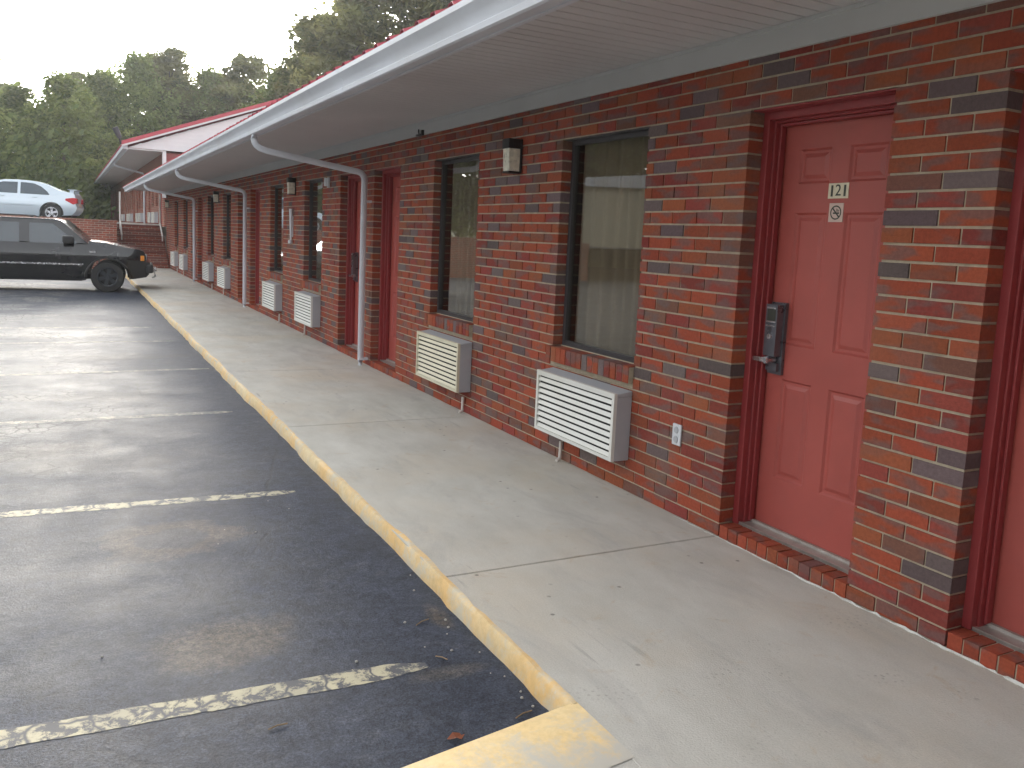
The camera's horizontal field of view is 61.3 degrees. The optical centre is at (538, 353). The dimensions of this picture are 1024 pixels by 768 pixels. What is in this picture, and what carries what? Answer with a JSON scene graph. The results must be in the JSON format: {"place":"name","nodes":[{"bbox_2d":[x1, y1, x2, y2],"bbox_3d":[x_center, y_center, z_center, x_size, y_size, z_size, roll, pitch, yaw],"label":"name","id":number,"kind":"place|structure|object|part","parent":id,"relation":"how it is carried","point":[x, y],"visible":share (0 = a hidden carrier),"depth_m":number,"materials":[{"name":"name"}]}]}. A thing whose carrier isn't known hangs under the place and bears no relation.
{"place":"outdoors","nodes":[
{"label":"outdoors","id":0,"kind":"place"},
{"bbox_2d":[0,179,83,217],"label":"silver sedan","id":1,"kind":"object","parent":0,"point":[28,197],"visible":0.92,"depth_m":30.94,"materials":[{"name":"paint"}]},
{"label":"front window","id":2,"kind":"part","parent":1,"relation":"part of","materials":[{"name":"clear glass"}]},
{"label":"rear window","id":3,"kind":"part","parent":1,"relation":"part of","materials":[{"name":"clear glass"}]},
{"bbox_2d":[133,224,166,235],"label":"walkway","id":4,"kind":"structure","parent":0,"point":[164,229],"depth_m":29.43,"materials":[{"name":"concrete"}]},
{"bbox_2d":[94,98,280,226],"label":"motel wing","id":5,"kind":"structure","parent":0,"point":[132,159],"depth_m":31.57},
{"bbox_2d":[112,127,121,143],"bbox_3d":[-14.207,-7.345,29.103,0.302,0.579,0.195,-1,8,-28],"label":"floodlight","id":6,"kind":"object","parent":5,"relation":"attached to","point":[116,130],"visible":1,"depth_m":29.05,"materials":[{"name":"black metal"}]},
{"bbox_2d":[128,214,132,221],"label":"air conditioner","id":7,"kind":"object","parent":5,"relation":"attached to","point":[130,217],"visible":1,"depth_m":44.61,"materials":[{"name":"metal"}]},
{"bbox_2d":[138,213,142,221],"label":"air conditioner","id":8,"kind":"object","parent":5,"relation":"attached to","point":[140,217],"visible":0.88,"depth_m":38.47,"materials":[{"name":"metal"}]},
{"bbox_2d":[147,212,150,222],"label":"air conditioner","id":9,"kind":"object","parent":5,"relation":"attached to","point":[149,216],"visible":0.71,"depth_m":33.88,"materials":[{"name":"metal"}]},
{"bbox_2d":[151,212,157,222],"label":"air conditioner","id":10,"kind":"object","parent":5,"relation":"attached to","point":[154,217],"visible":1,"depth_m":32.34,"materials":[{"name":"metal"}]},
{"bbox_2d":[0,0,397,102],"label":"sky","id":11,"kind":"structure","parent":0,"point":[36,35],"materials":[{"name":"white"}]},
{"bbox_2d":[0,270,548,767],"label":"parking lot","id":12,"kind":"structure","parent":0,"point":[312,574],"depth_m":3.66,"materials":[{"name":"black asphalt"}]},
{"bbox_2d":[0,213,156,291],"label":"black suv","id":13,"kind":"object","parent":12,"relation":"on","point":[39,248],"visible":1,"depth_m":17.80,"materials":[{"name":"paint"}]},
{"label":"rear window","id":14,"kind":"part","parent":13,"relation":"part of","materials":[{"name":"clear glass"}]},
{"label":"front window","id":15,"kind":"part","parent":13,"relation":"part of","materials":[{"name":"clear glass"}]},
{"bbox_2d":[0,341,165,343],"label":"parking stripe","id":16,"kind":"object","parent":12,"relation":"on","point":[83,342],"visible":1,"depth_m":10.62,"materials":[{"name":"paint"}]},
{"bbox_2d":[31,327,144,327],"bbox_3d":[-7.864,-0.321,11.236,5.202,0.001,0.100,-1,8,-30],"label":"parking stripe","id":17,"kind":"object","parent":12,"relation":"on","point":[90,327],"visible":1,"depth_m":12.13,"materials":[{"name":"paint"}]},
{"bbox_2d":[0,368,208,375],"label":"parking stripe","id":18,"kind":"object","parent":12,"relation":"on","point":[102,371],"visible":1,"depth_m":8.63,"materials":[{"name":"paint"}]},
{"bbox_2d":[0,411,232,424],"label":"parking stripe","id":19,"kind":"object","parent":12,"relation":"on","point":[97,418],"visible":1,"depth_m":6.64,"materials":[{"name":"paint"}]},
{"bbox_2d":[0,490,295,517],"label":"parking stripe","id":20,"kind":"object","parent":12,"relation":"on","point":[124,505],"visible":1,"depth_m":4.65,"materials":[{"name":"paint"}]},
{"bbox_2d":[0,662,427,748],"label":"parking stripe","id":21,"kind":"object","parent":12,"relation":"on","point":[75,726],"visible":1,"depth_m":2.73,"materials":[{"name":"paint"}]},
{"bbox_2d":[101,529,533,706],"bbox_3d":[-1.142,0.994,3.607,1.247,0.008,2.492,-1,8,-28],"label":"grit","id":22,"kind":"object","parent":12,"relation":"on","point":[356,661],"visible":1,"depth_m":3.17,"materials":[{"name":"grey gravel"}]},
{"bbox_2d":[447,732,463,738],"bbox_3d":[-0.249,1.160,2.616,0.054,0.014,0.032,-1,8,-28],"label":"fallen leaf","id":23,"kind":"object","parent":12,"relation":"on","point":[453,735],"visible":1,"depth_m":2.62,"materials":[{"name":"brown plant"}]},
{"bbox_2d":[123,0,1023,687],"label":"motel building","id":24,"kind":"structure","parent":0,"point":[767,256],"depth_m":4.26,"materials":[{"name":"brick"}]},
{"bbox_2d":[165,200,168,207],"bbox_3d":[-11.806,-4.741,27.429,0.111,0.238,0.116,-1,8,-28],"label":"wall lamp","id":25,"kind":"object","parent":24,"relation":"attached to","point":[166,203],"visible":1,"depth_m":27.39,"materials":[{"name":"black metal"}]},
{"bbox_2d":[170,251,177,265],"bbox_3d":[-10.866,-2.823,25.758,0.124,0.409,0.935,-1,8,-28],"label":"air conditioner","id":26,"kind":"object","parent":24,"relation":"attached to","point":[173,258],"visible":1,"depth_m":25.39,"materials":[{"name":"metal"}]},
{"bbox_2d":[173,201,178,250],"bbox_3d":[-10.747,-3.780,25.708,0.145,1.486,0.987,-1,8,-28],"label":"window","id":27,"kind":"structure","parent":24,"relation":"in","point":[175,248],"depth_m":26.07,"materials":[{"name":"black glass"}]},
{"bbox_2d":[179,254,187,269],"bbox_3d":[-9.788,-2.514,23.784,0.124,0.409,0.935,-1,8,-28],"label":"air conditioner","id":28,"kind":"object","parent":24,"relation":"attached to","point":[183,261],"visible":1,"depth_m":23.41,"materials":[{"name":"metal"}]},
{"bbox_2d":[182,199,187,254],"bbox_3d":[-9.669,-3.472,23.735,0.145,1.486,0.987,-1,8,-28],"label":"window","id":29,"kind":"structure","parent":24,"relation":"in","point":[185,251],"depth_m":24.06,"materials":[{"name":"black glass"}]},
{"bbox_2d":[192,198,195,280],"bbox_3d":[-8.763,-2.926,22.327,0.300,2.118,0.832,-1,8,-28],"label":"door","id":30,"kind":"structure","parent":24,"relation":"in","point":[194,198],"depth_m":22.65,"materials":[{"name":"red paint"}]},
{"bbox_2d":[198,197,202,283],"bbox_3d":[-8.149,-2.750,21.204,0.300,2.118,0.828,-1,8,-28],"label":"door","id":31,"kind":"structure","parent":24,"relation":"in","point":[199,281],"depth_m":21.47,"materials":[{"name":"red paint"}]},
{"bbox_2d":[202,261,213,281],"bbox_3d":[-7.518,-1.865,19.628,0.124,0.409,0.935,-1,8,-28],"label":"air conditioner","id":32,"kind":"object","parent":24,"relation":"attached to","point":[207,271],"visible":1,"depth_m":19.27,"materials":[{"name":"metal"}]},
{"bbox_2d":[206,195,213,261],"bbox_3d":[-7.399,-2.822,19.579,0.145,1.486,0.987,-1,8,-28],"label":"window","id":33,"kind":"structure","parent":24,"relation":"in","point":[209,257],"depth_m":19.85,"materials":[{"name":"black glass"}]},
{"bbox_2d":[213,191,218,202],"bbox_3d":[-6.877,-3.329,18.404,0.111,0.238,0.116,-1,8,-28],"label":"wall lamp","id":34,"kind":"object","parent":24,"relation":"attached to","point":[215,196],"visible":1,"depth_m":18.36,"materials":[{"name":"beige glass"}]},
{"bbox_2d":[217,266,230,288],"bbox_3d":[-6.439,-1.556,17.654,0.124,0.409,0.935,-1,8,-28],"label":"air conditioner","id":35,"kind":"object","parent":24,"relation":"attached to","point":[224,277],"visible":1,"depth_m":17.30,"materials":[{"name":"metal"}]},
{"bbox_2d":[221,192,230,266],"bbox_3d":[-6.321,-2.513,17.605,0.145,1.486,0.987,-1,8,-28],"label":"window","id":36,"kind":"structure","parent":24,"relation":"in","point":[226,262],"depth_m":17.95,"materials":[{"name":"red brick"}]},
{"bbox_2d":[238,190,245,303],"bbox_3d":[-5.415,-1.967,16.197,0.300,2.118,0.832,-1,8,-28],"label":"door","id":37,"kind":"structure","parent":24,"relation":"in","point":[240,300],"depth_m":16.58,"materials":[{"name":"red paint"}]},
{"bbox_2d":[250,188,259,311],"bbox_3d":[-4.801,-1.792,15.074,0.300,2.118,0.828,-1,8,-28],"label":"door","id":38,"kind":"structure","parent":24,"relation":"in","point":[255,306],"depth_m":15.37,"materials":[{"name":"red paint"}]},
{"bbox_2d":[262,280,281,310],"bbox_3d":[-4.169,-0.906,13.498,0.124,0.409,0.935,-1,8,-28],"label":"air conditioner","id":39,"kind":"object","parent":24,"relation":"attached to","point":[271,295],"visible":1,"depth_m":13.25,"materials":[{"name":"metal"}]},
{"bbox_2d":[267,184,283,282],"bbox_3d":[-4.008,-1.891,13.480,0.251,1.537,1.007,-1,8,-28],"label":"window","id":40,"kind":"structure","parent":24,"relation":"in","point":[276,275],"depth_m":13.81,"materials":[{"name":"brown metal"}]},
{"bbox_2d":[288,209,292,243],"bbox_3d":[-3.561,-1.817,12.401,0.070,0.505,0.070,-1,8,-28],"label":"cigarette receptacle","id":41,"kind":"object","parent":24,"relation":"attached to","point":[290,241],"visible":1,"depth_m":12.39,"materials":[{"name":"white plastic"}]},
{"bbox_2d":[286,177,295,194],"bbox_3d":[-3.505,-2.364,12.231,0.111,0.238,0.116,-1,8,-28],"label":"wall lamp","id":42,"kind":"object","parent":24,"relation":"attached to","point":[291,185],"visible":1,"depth_m":12.19,"materials":[{"name":"white glass"}]},
{"bbox_2d":[294,291,320,327],"bbox_3d":[-3.091,-0.598,11.525,0.124,0.409,0.935,-1,8,-28],"label":"air conditioner","id":43,"kind":"object","parent":24,"relation":"attached to","point":[307,307],"visible":1,"depth_m":11.31,"materials":[{"name":"metal"}]},
{"bbox_2d":[300,178,322,294],"bbox_3d":[-2.930,-1.582,11.506,0.251,1.537,1.007,-1,8,-28],"label":"window","id":44,"kind":"structure","parent":24,"relation":"in","point":[313,285],"depth_m":11.80,"materials":[{"name":"brown metal"}]},
{"bbox_2d":[324,177,329,187],"bbox_3d":[-2.614,-2.106,10.665,0.049,0.125,0.110,-1,8,-28],"label":"junction box","id":45,"kind":"object","parent":24,"relation":"attached to","point":[327,181],"visible":1,"depth_m":10.63,"materials":[{"name":"grey metal"}]},
{"bbox_2d":[338,173,360,359],"bbox_3d":[-2.066,-1.009,10.068,0.300,2.118,0.832,-1,8,-28],"label":"door","id":46,"kind":"structure","parent":24,"relation":"in","point":[350,348],"depth_m":10.34,"materials":[{"name":"red paint"}]},
{"bbox_2d":[370,166,400,377],"bbox_3d":[-1.453,-0.833,8.944,0.300,2.118,0.828,-1,8,-28],"label":"door","id":47,"kind":"structure","parent":24,"relation":"in","point":[385,363],"depth_m":9.21,"materials":[{"name":"red paint"}]},
{"bbox_2d":[416,329,471,392],"bbox_3d":[-0.821,0.052,7.369,0.124,0.409,0.935,-1,8,-28],"label":"air conditioner","id":48,"kind":"object","parent":24,"relation":"attached to","point":[443,360],"visible":1,"depth_m":7.20,"materials":[{"name":"metal"}]},
{"bbox_2d":[424,153,479,339],"bbox_3d":[-0.647,-0.929,7.329,0.252,1.537,1.057,-1,8,-28],"label":"window","id":49,"kind":"structure","parent":24,"relation":"in","point":[458,320],"depth_m":7.53,"materials":[{"name":"brown metal"}]},
{"bbox_2d":[502,138,522,173],"bbox_3d":[-0.190,-1.405,6.163,0.111,0.238,0.116,-1,8,-28],"label":"wall lamp","id":50,"kind":"object","parent":24,"relation":"attached to","point":[512,148],"visible":1,"depth_m":6.12,"materials":[{"name":"white glass"}]},
{"bbox_2d":[534,367,631,461],"bbox_3d":[0.257,0.361,5.395,0.124,0.409,0.935,-1,8,-28],"label":"air conditioner","id":51,"kind":"object","parent":24,"relation":"attached to","point":[591,416],"visible":1,"depth_m":5.25,"materials":[{"name":"metal"}]},
{"bbox_2d":[545,126,650,388],"bbox_3d":[0.431,-0.620,5.355,0.251,1.537,1.057,-1,8,-28],"label":"window","id":52,"kind":"structure","parent":24,"relation":"in","point":[615,163],"depth_m":5.49,"materials":[{"name":"brown metal"}]},
{"bbox_2d":[672,423,681,445],"bbox_3d":[0.739,0.436,4.624,0.016,0.115,0.072,-1,8,-28],"label":"outlet","id":53,"kind":"object","parent":24,"relation":"attached to","point":[677,434],"visible":1,"depth_m":4.61,"materials":[{"name":"white plastic"}]},
{"bbox_2d":[719,88,896,597],"bbox_3d":[1.282,-0.050,3.938,0.300,2.118,0.832,-1,8,-28],"label":"door","id":54,"kind":"structure","parent":24,"relation":"in","point":[824,173],"depth_m":4.02,"materials":[{"name":"red paint"}]},
{"bbox_2d":[946,68,1023,683],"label":"door","id":55,"kind":"structure","parent":24,"relation":"in","point":[992,634],"depth_m":3.16,"materials":[{"name":"red paint"}]},
{"bbox_2d":[125,268,1023,767],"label":"walkway","id":56,"kind":"structure","parent":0,"point":[645,634],"depth_m":3.54,"materials":[{"name":"concrete"}]},
{"bbox_2d":[117,192,168,267],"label":"staircase","id":57,"kind":"structure","parent":56,"relation":"on","point":[148,239],"depth_m":28.29,"materials":[{"name":"brick"}]},
{"bbox_2d":[609,759,640,767],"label":"walkway","id":58,"kind":"structure","parent":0,"point":[630,763],"depth_m":2.40,"materials":[{"name":"concrete"}]},
{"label":"hillside","id":59,"kind":"structure","parent":0,"visible":0},
{"bbox_2d":[0,107,38,177],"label":"broadleaf tree","id":60,"kind":"object","parent":59,"relation":"on","point":[2,123],"visible":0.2,"depth_m":53.85,"materials":[{"name":"green plant"}]},
{"bbox_2d":[0,79,49,128],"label":"pine tree","id":61,"kind":"object","parent":59,"relation":"on","point":[2,83],"visible":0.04,"depth_m":72.39,"materials":[{"name":"green plant"}]},
{"bbox_2d":[0,77,78,162],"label":"broadleaf tree","id":62,"kind":"object","parent":59,"relation":"on","point":[12,96],"visible":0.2,"depth_m":59.68,"materials":[{"name":"green plant"}]},
{"bbox_2d":[0,82,118,220],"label":"broadleaf tree","id":63,"kind":"object","parent":59,"relation":"on","point":[96,209],"visible":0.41,"depth_m":53.02,"materials":[{"name":"green plant"}]},
{"bbox_2d":[0,66,133,204],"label":"broadleaf tree","id":64,"kind":"object","parent":59,"relation":"on","point":[61,88],"visible":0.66,"depth_m":57.20,"materials":[{"name":"green plant"}]},
{"bbox_2d":[58,64,91,139],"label":"pine tree","id":65,"kind":"object","parent":59,"relation":"on","point":[78,74],"visible":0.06,"depth_m":78.08,"materials":[{"name":"green plant"}]},
{"bbox_2d":[66,63,137,200],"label":"broadleaf tree","id":66,"kind":"object","parent":59,"relation":"on","point":[102,86],"visible":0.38,"depth_m":70.51,"materials":[{"name":"green plant"}]},
{"bbox_2d":[99,64,138,147],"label":"broadleaf tree","id":67,"kind":"object","parent":59,"relation":"on","point":[110,72],"depth_m":82.81,"materials":[{"name":"green plant"}]},
{"bbox_2d":[88,45,187,165],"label":"broadleaf tree","id":68,"kind":"object","parent":59,"relation":"on","point":[138,65],"visible":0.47,"depth_m":73.01,"materials":[{"name":"green plant"}]},
{"bbox_2d":[117,50,182,137],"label":"pine tree","id":69,"kind":"object","parent":59,"relation":"on","point":[149,105],"visible":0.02,"depth_m":83.92,"materials":[{"name":"green plant"}]},
{"bbox_2d":[135,37,214,133],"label":"broadleaf tree","id":70,"kind":"object","parent":59,"relation":"on","point":[173,66],"visible":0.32,"depth_m":75.84,"materials":[{"name":"green plant"}]},
{"bbox_2d":[177,58,237,125],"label":"broadleaf tree","id":71,"kind":"object","parent":59,"relation":"on","point":[205,79],"visible":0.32,"depth_m":76.82,"materials":[{"name":"green plant"}]},
{"bbox_2d":[181,63,239,110],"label":"pine tree","id":72,"kind":"object","parent":59,"relation":"on","point":[233,88],"visible":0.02,"depth_m":85.55,"materials":[{"name":"green plant"}]},
{"bbox_2d":[204,47,272,114],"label":"broadleaf tree","id":73,"kind":"object","parent":59,"relation":"on","point":[251,68],"visible":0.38,"depth_m":76.32,"materials":[{"name":"green plant"}]},
{"bbox_2d":[238,59,295,108],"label":"broadleaf tree","id":74,"kind":"object","parent":59,"relation":"on","point":[271,79],"visible":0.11,"depth_m":57.73,"materials":[{"name":"green plant"}]},
{"bbox_2d":[253,48,319,96],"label":"broadleaf tree","id":75,"kind":"object","parent":59,"relation":"on","point":[297,68],"visible":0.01,"depth_m":68.13,"materials":[{"name":"green plant"}]},
{"bbox_2d":[251,0,363,104],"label":"broadleaf tree","id":76,"kind":"object","parent":59,"relation":"on","point":[306,42],"visible":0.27,"depth_m":56.31,"materials":[{"name":"green plant"}]},
{"bbox_2d":[306,0,397,78],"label":"pine tree","id":77,"kind":"object","parent":59,"relation":"on","point":[368,36],"visible":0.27,"depth_m":55.14,"materials":[{"name":"green plant"}]},
{"bbox_2d":[286,0,439,87],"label":"pine tree","id":78,"kind":"object","parent":59,"relation":"on","point":[361,16],"visible":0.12,"depth_m":54.09,"materials":[{"name":"green plant"}]},
{"bbox_2d":[383,0,451,35],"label":"pine tree","id":79,"kind":"object","parent":59,"relation":"on","point":[394,9],"visible":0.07,"depth_m":54.88,"materials":[{"name":"green plant"}]},
{"bbox_2d":[440,0,454,8],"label":"pine tree","id":80,"kind":"object","parent":59,"relation":"on","point":[446,2],"visible":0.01,"depth_m":56.55,"materials":[{"name":"green plant"}]},
{"label":"ground","id":81,"kind":"structure","parent":0,"visible":0},
{"bbox_2d":[0,215,117,268],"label":"retaining wall","id":82,"kind":"structure","parent":81,"relation":"on","point":[98,229],"depth_m":26.51,"materials":[{"name":"red brick"}]},
{"bbox_2d":[125,275,576,710],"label":"kerb","id":83,"kind":"structure","parent":81,"relation":"on","point":[547,691],"depth_m":3.86,"materials":[{"name":"yellow paint"}]},
{"bbox_2d":[402,702,634,767],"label":"kerb","id":84,"kind":"structure","parent":81,"relation":"on","point":[577,735],"depth_m":2.46,"materials":[{"name":"yellow paint"}]}
]}

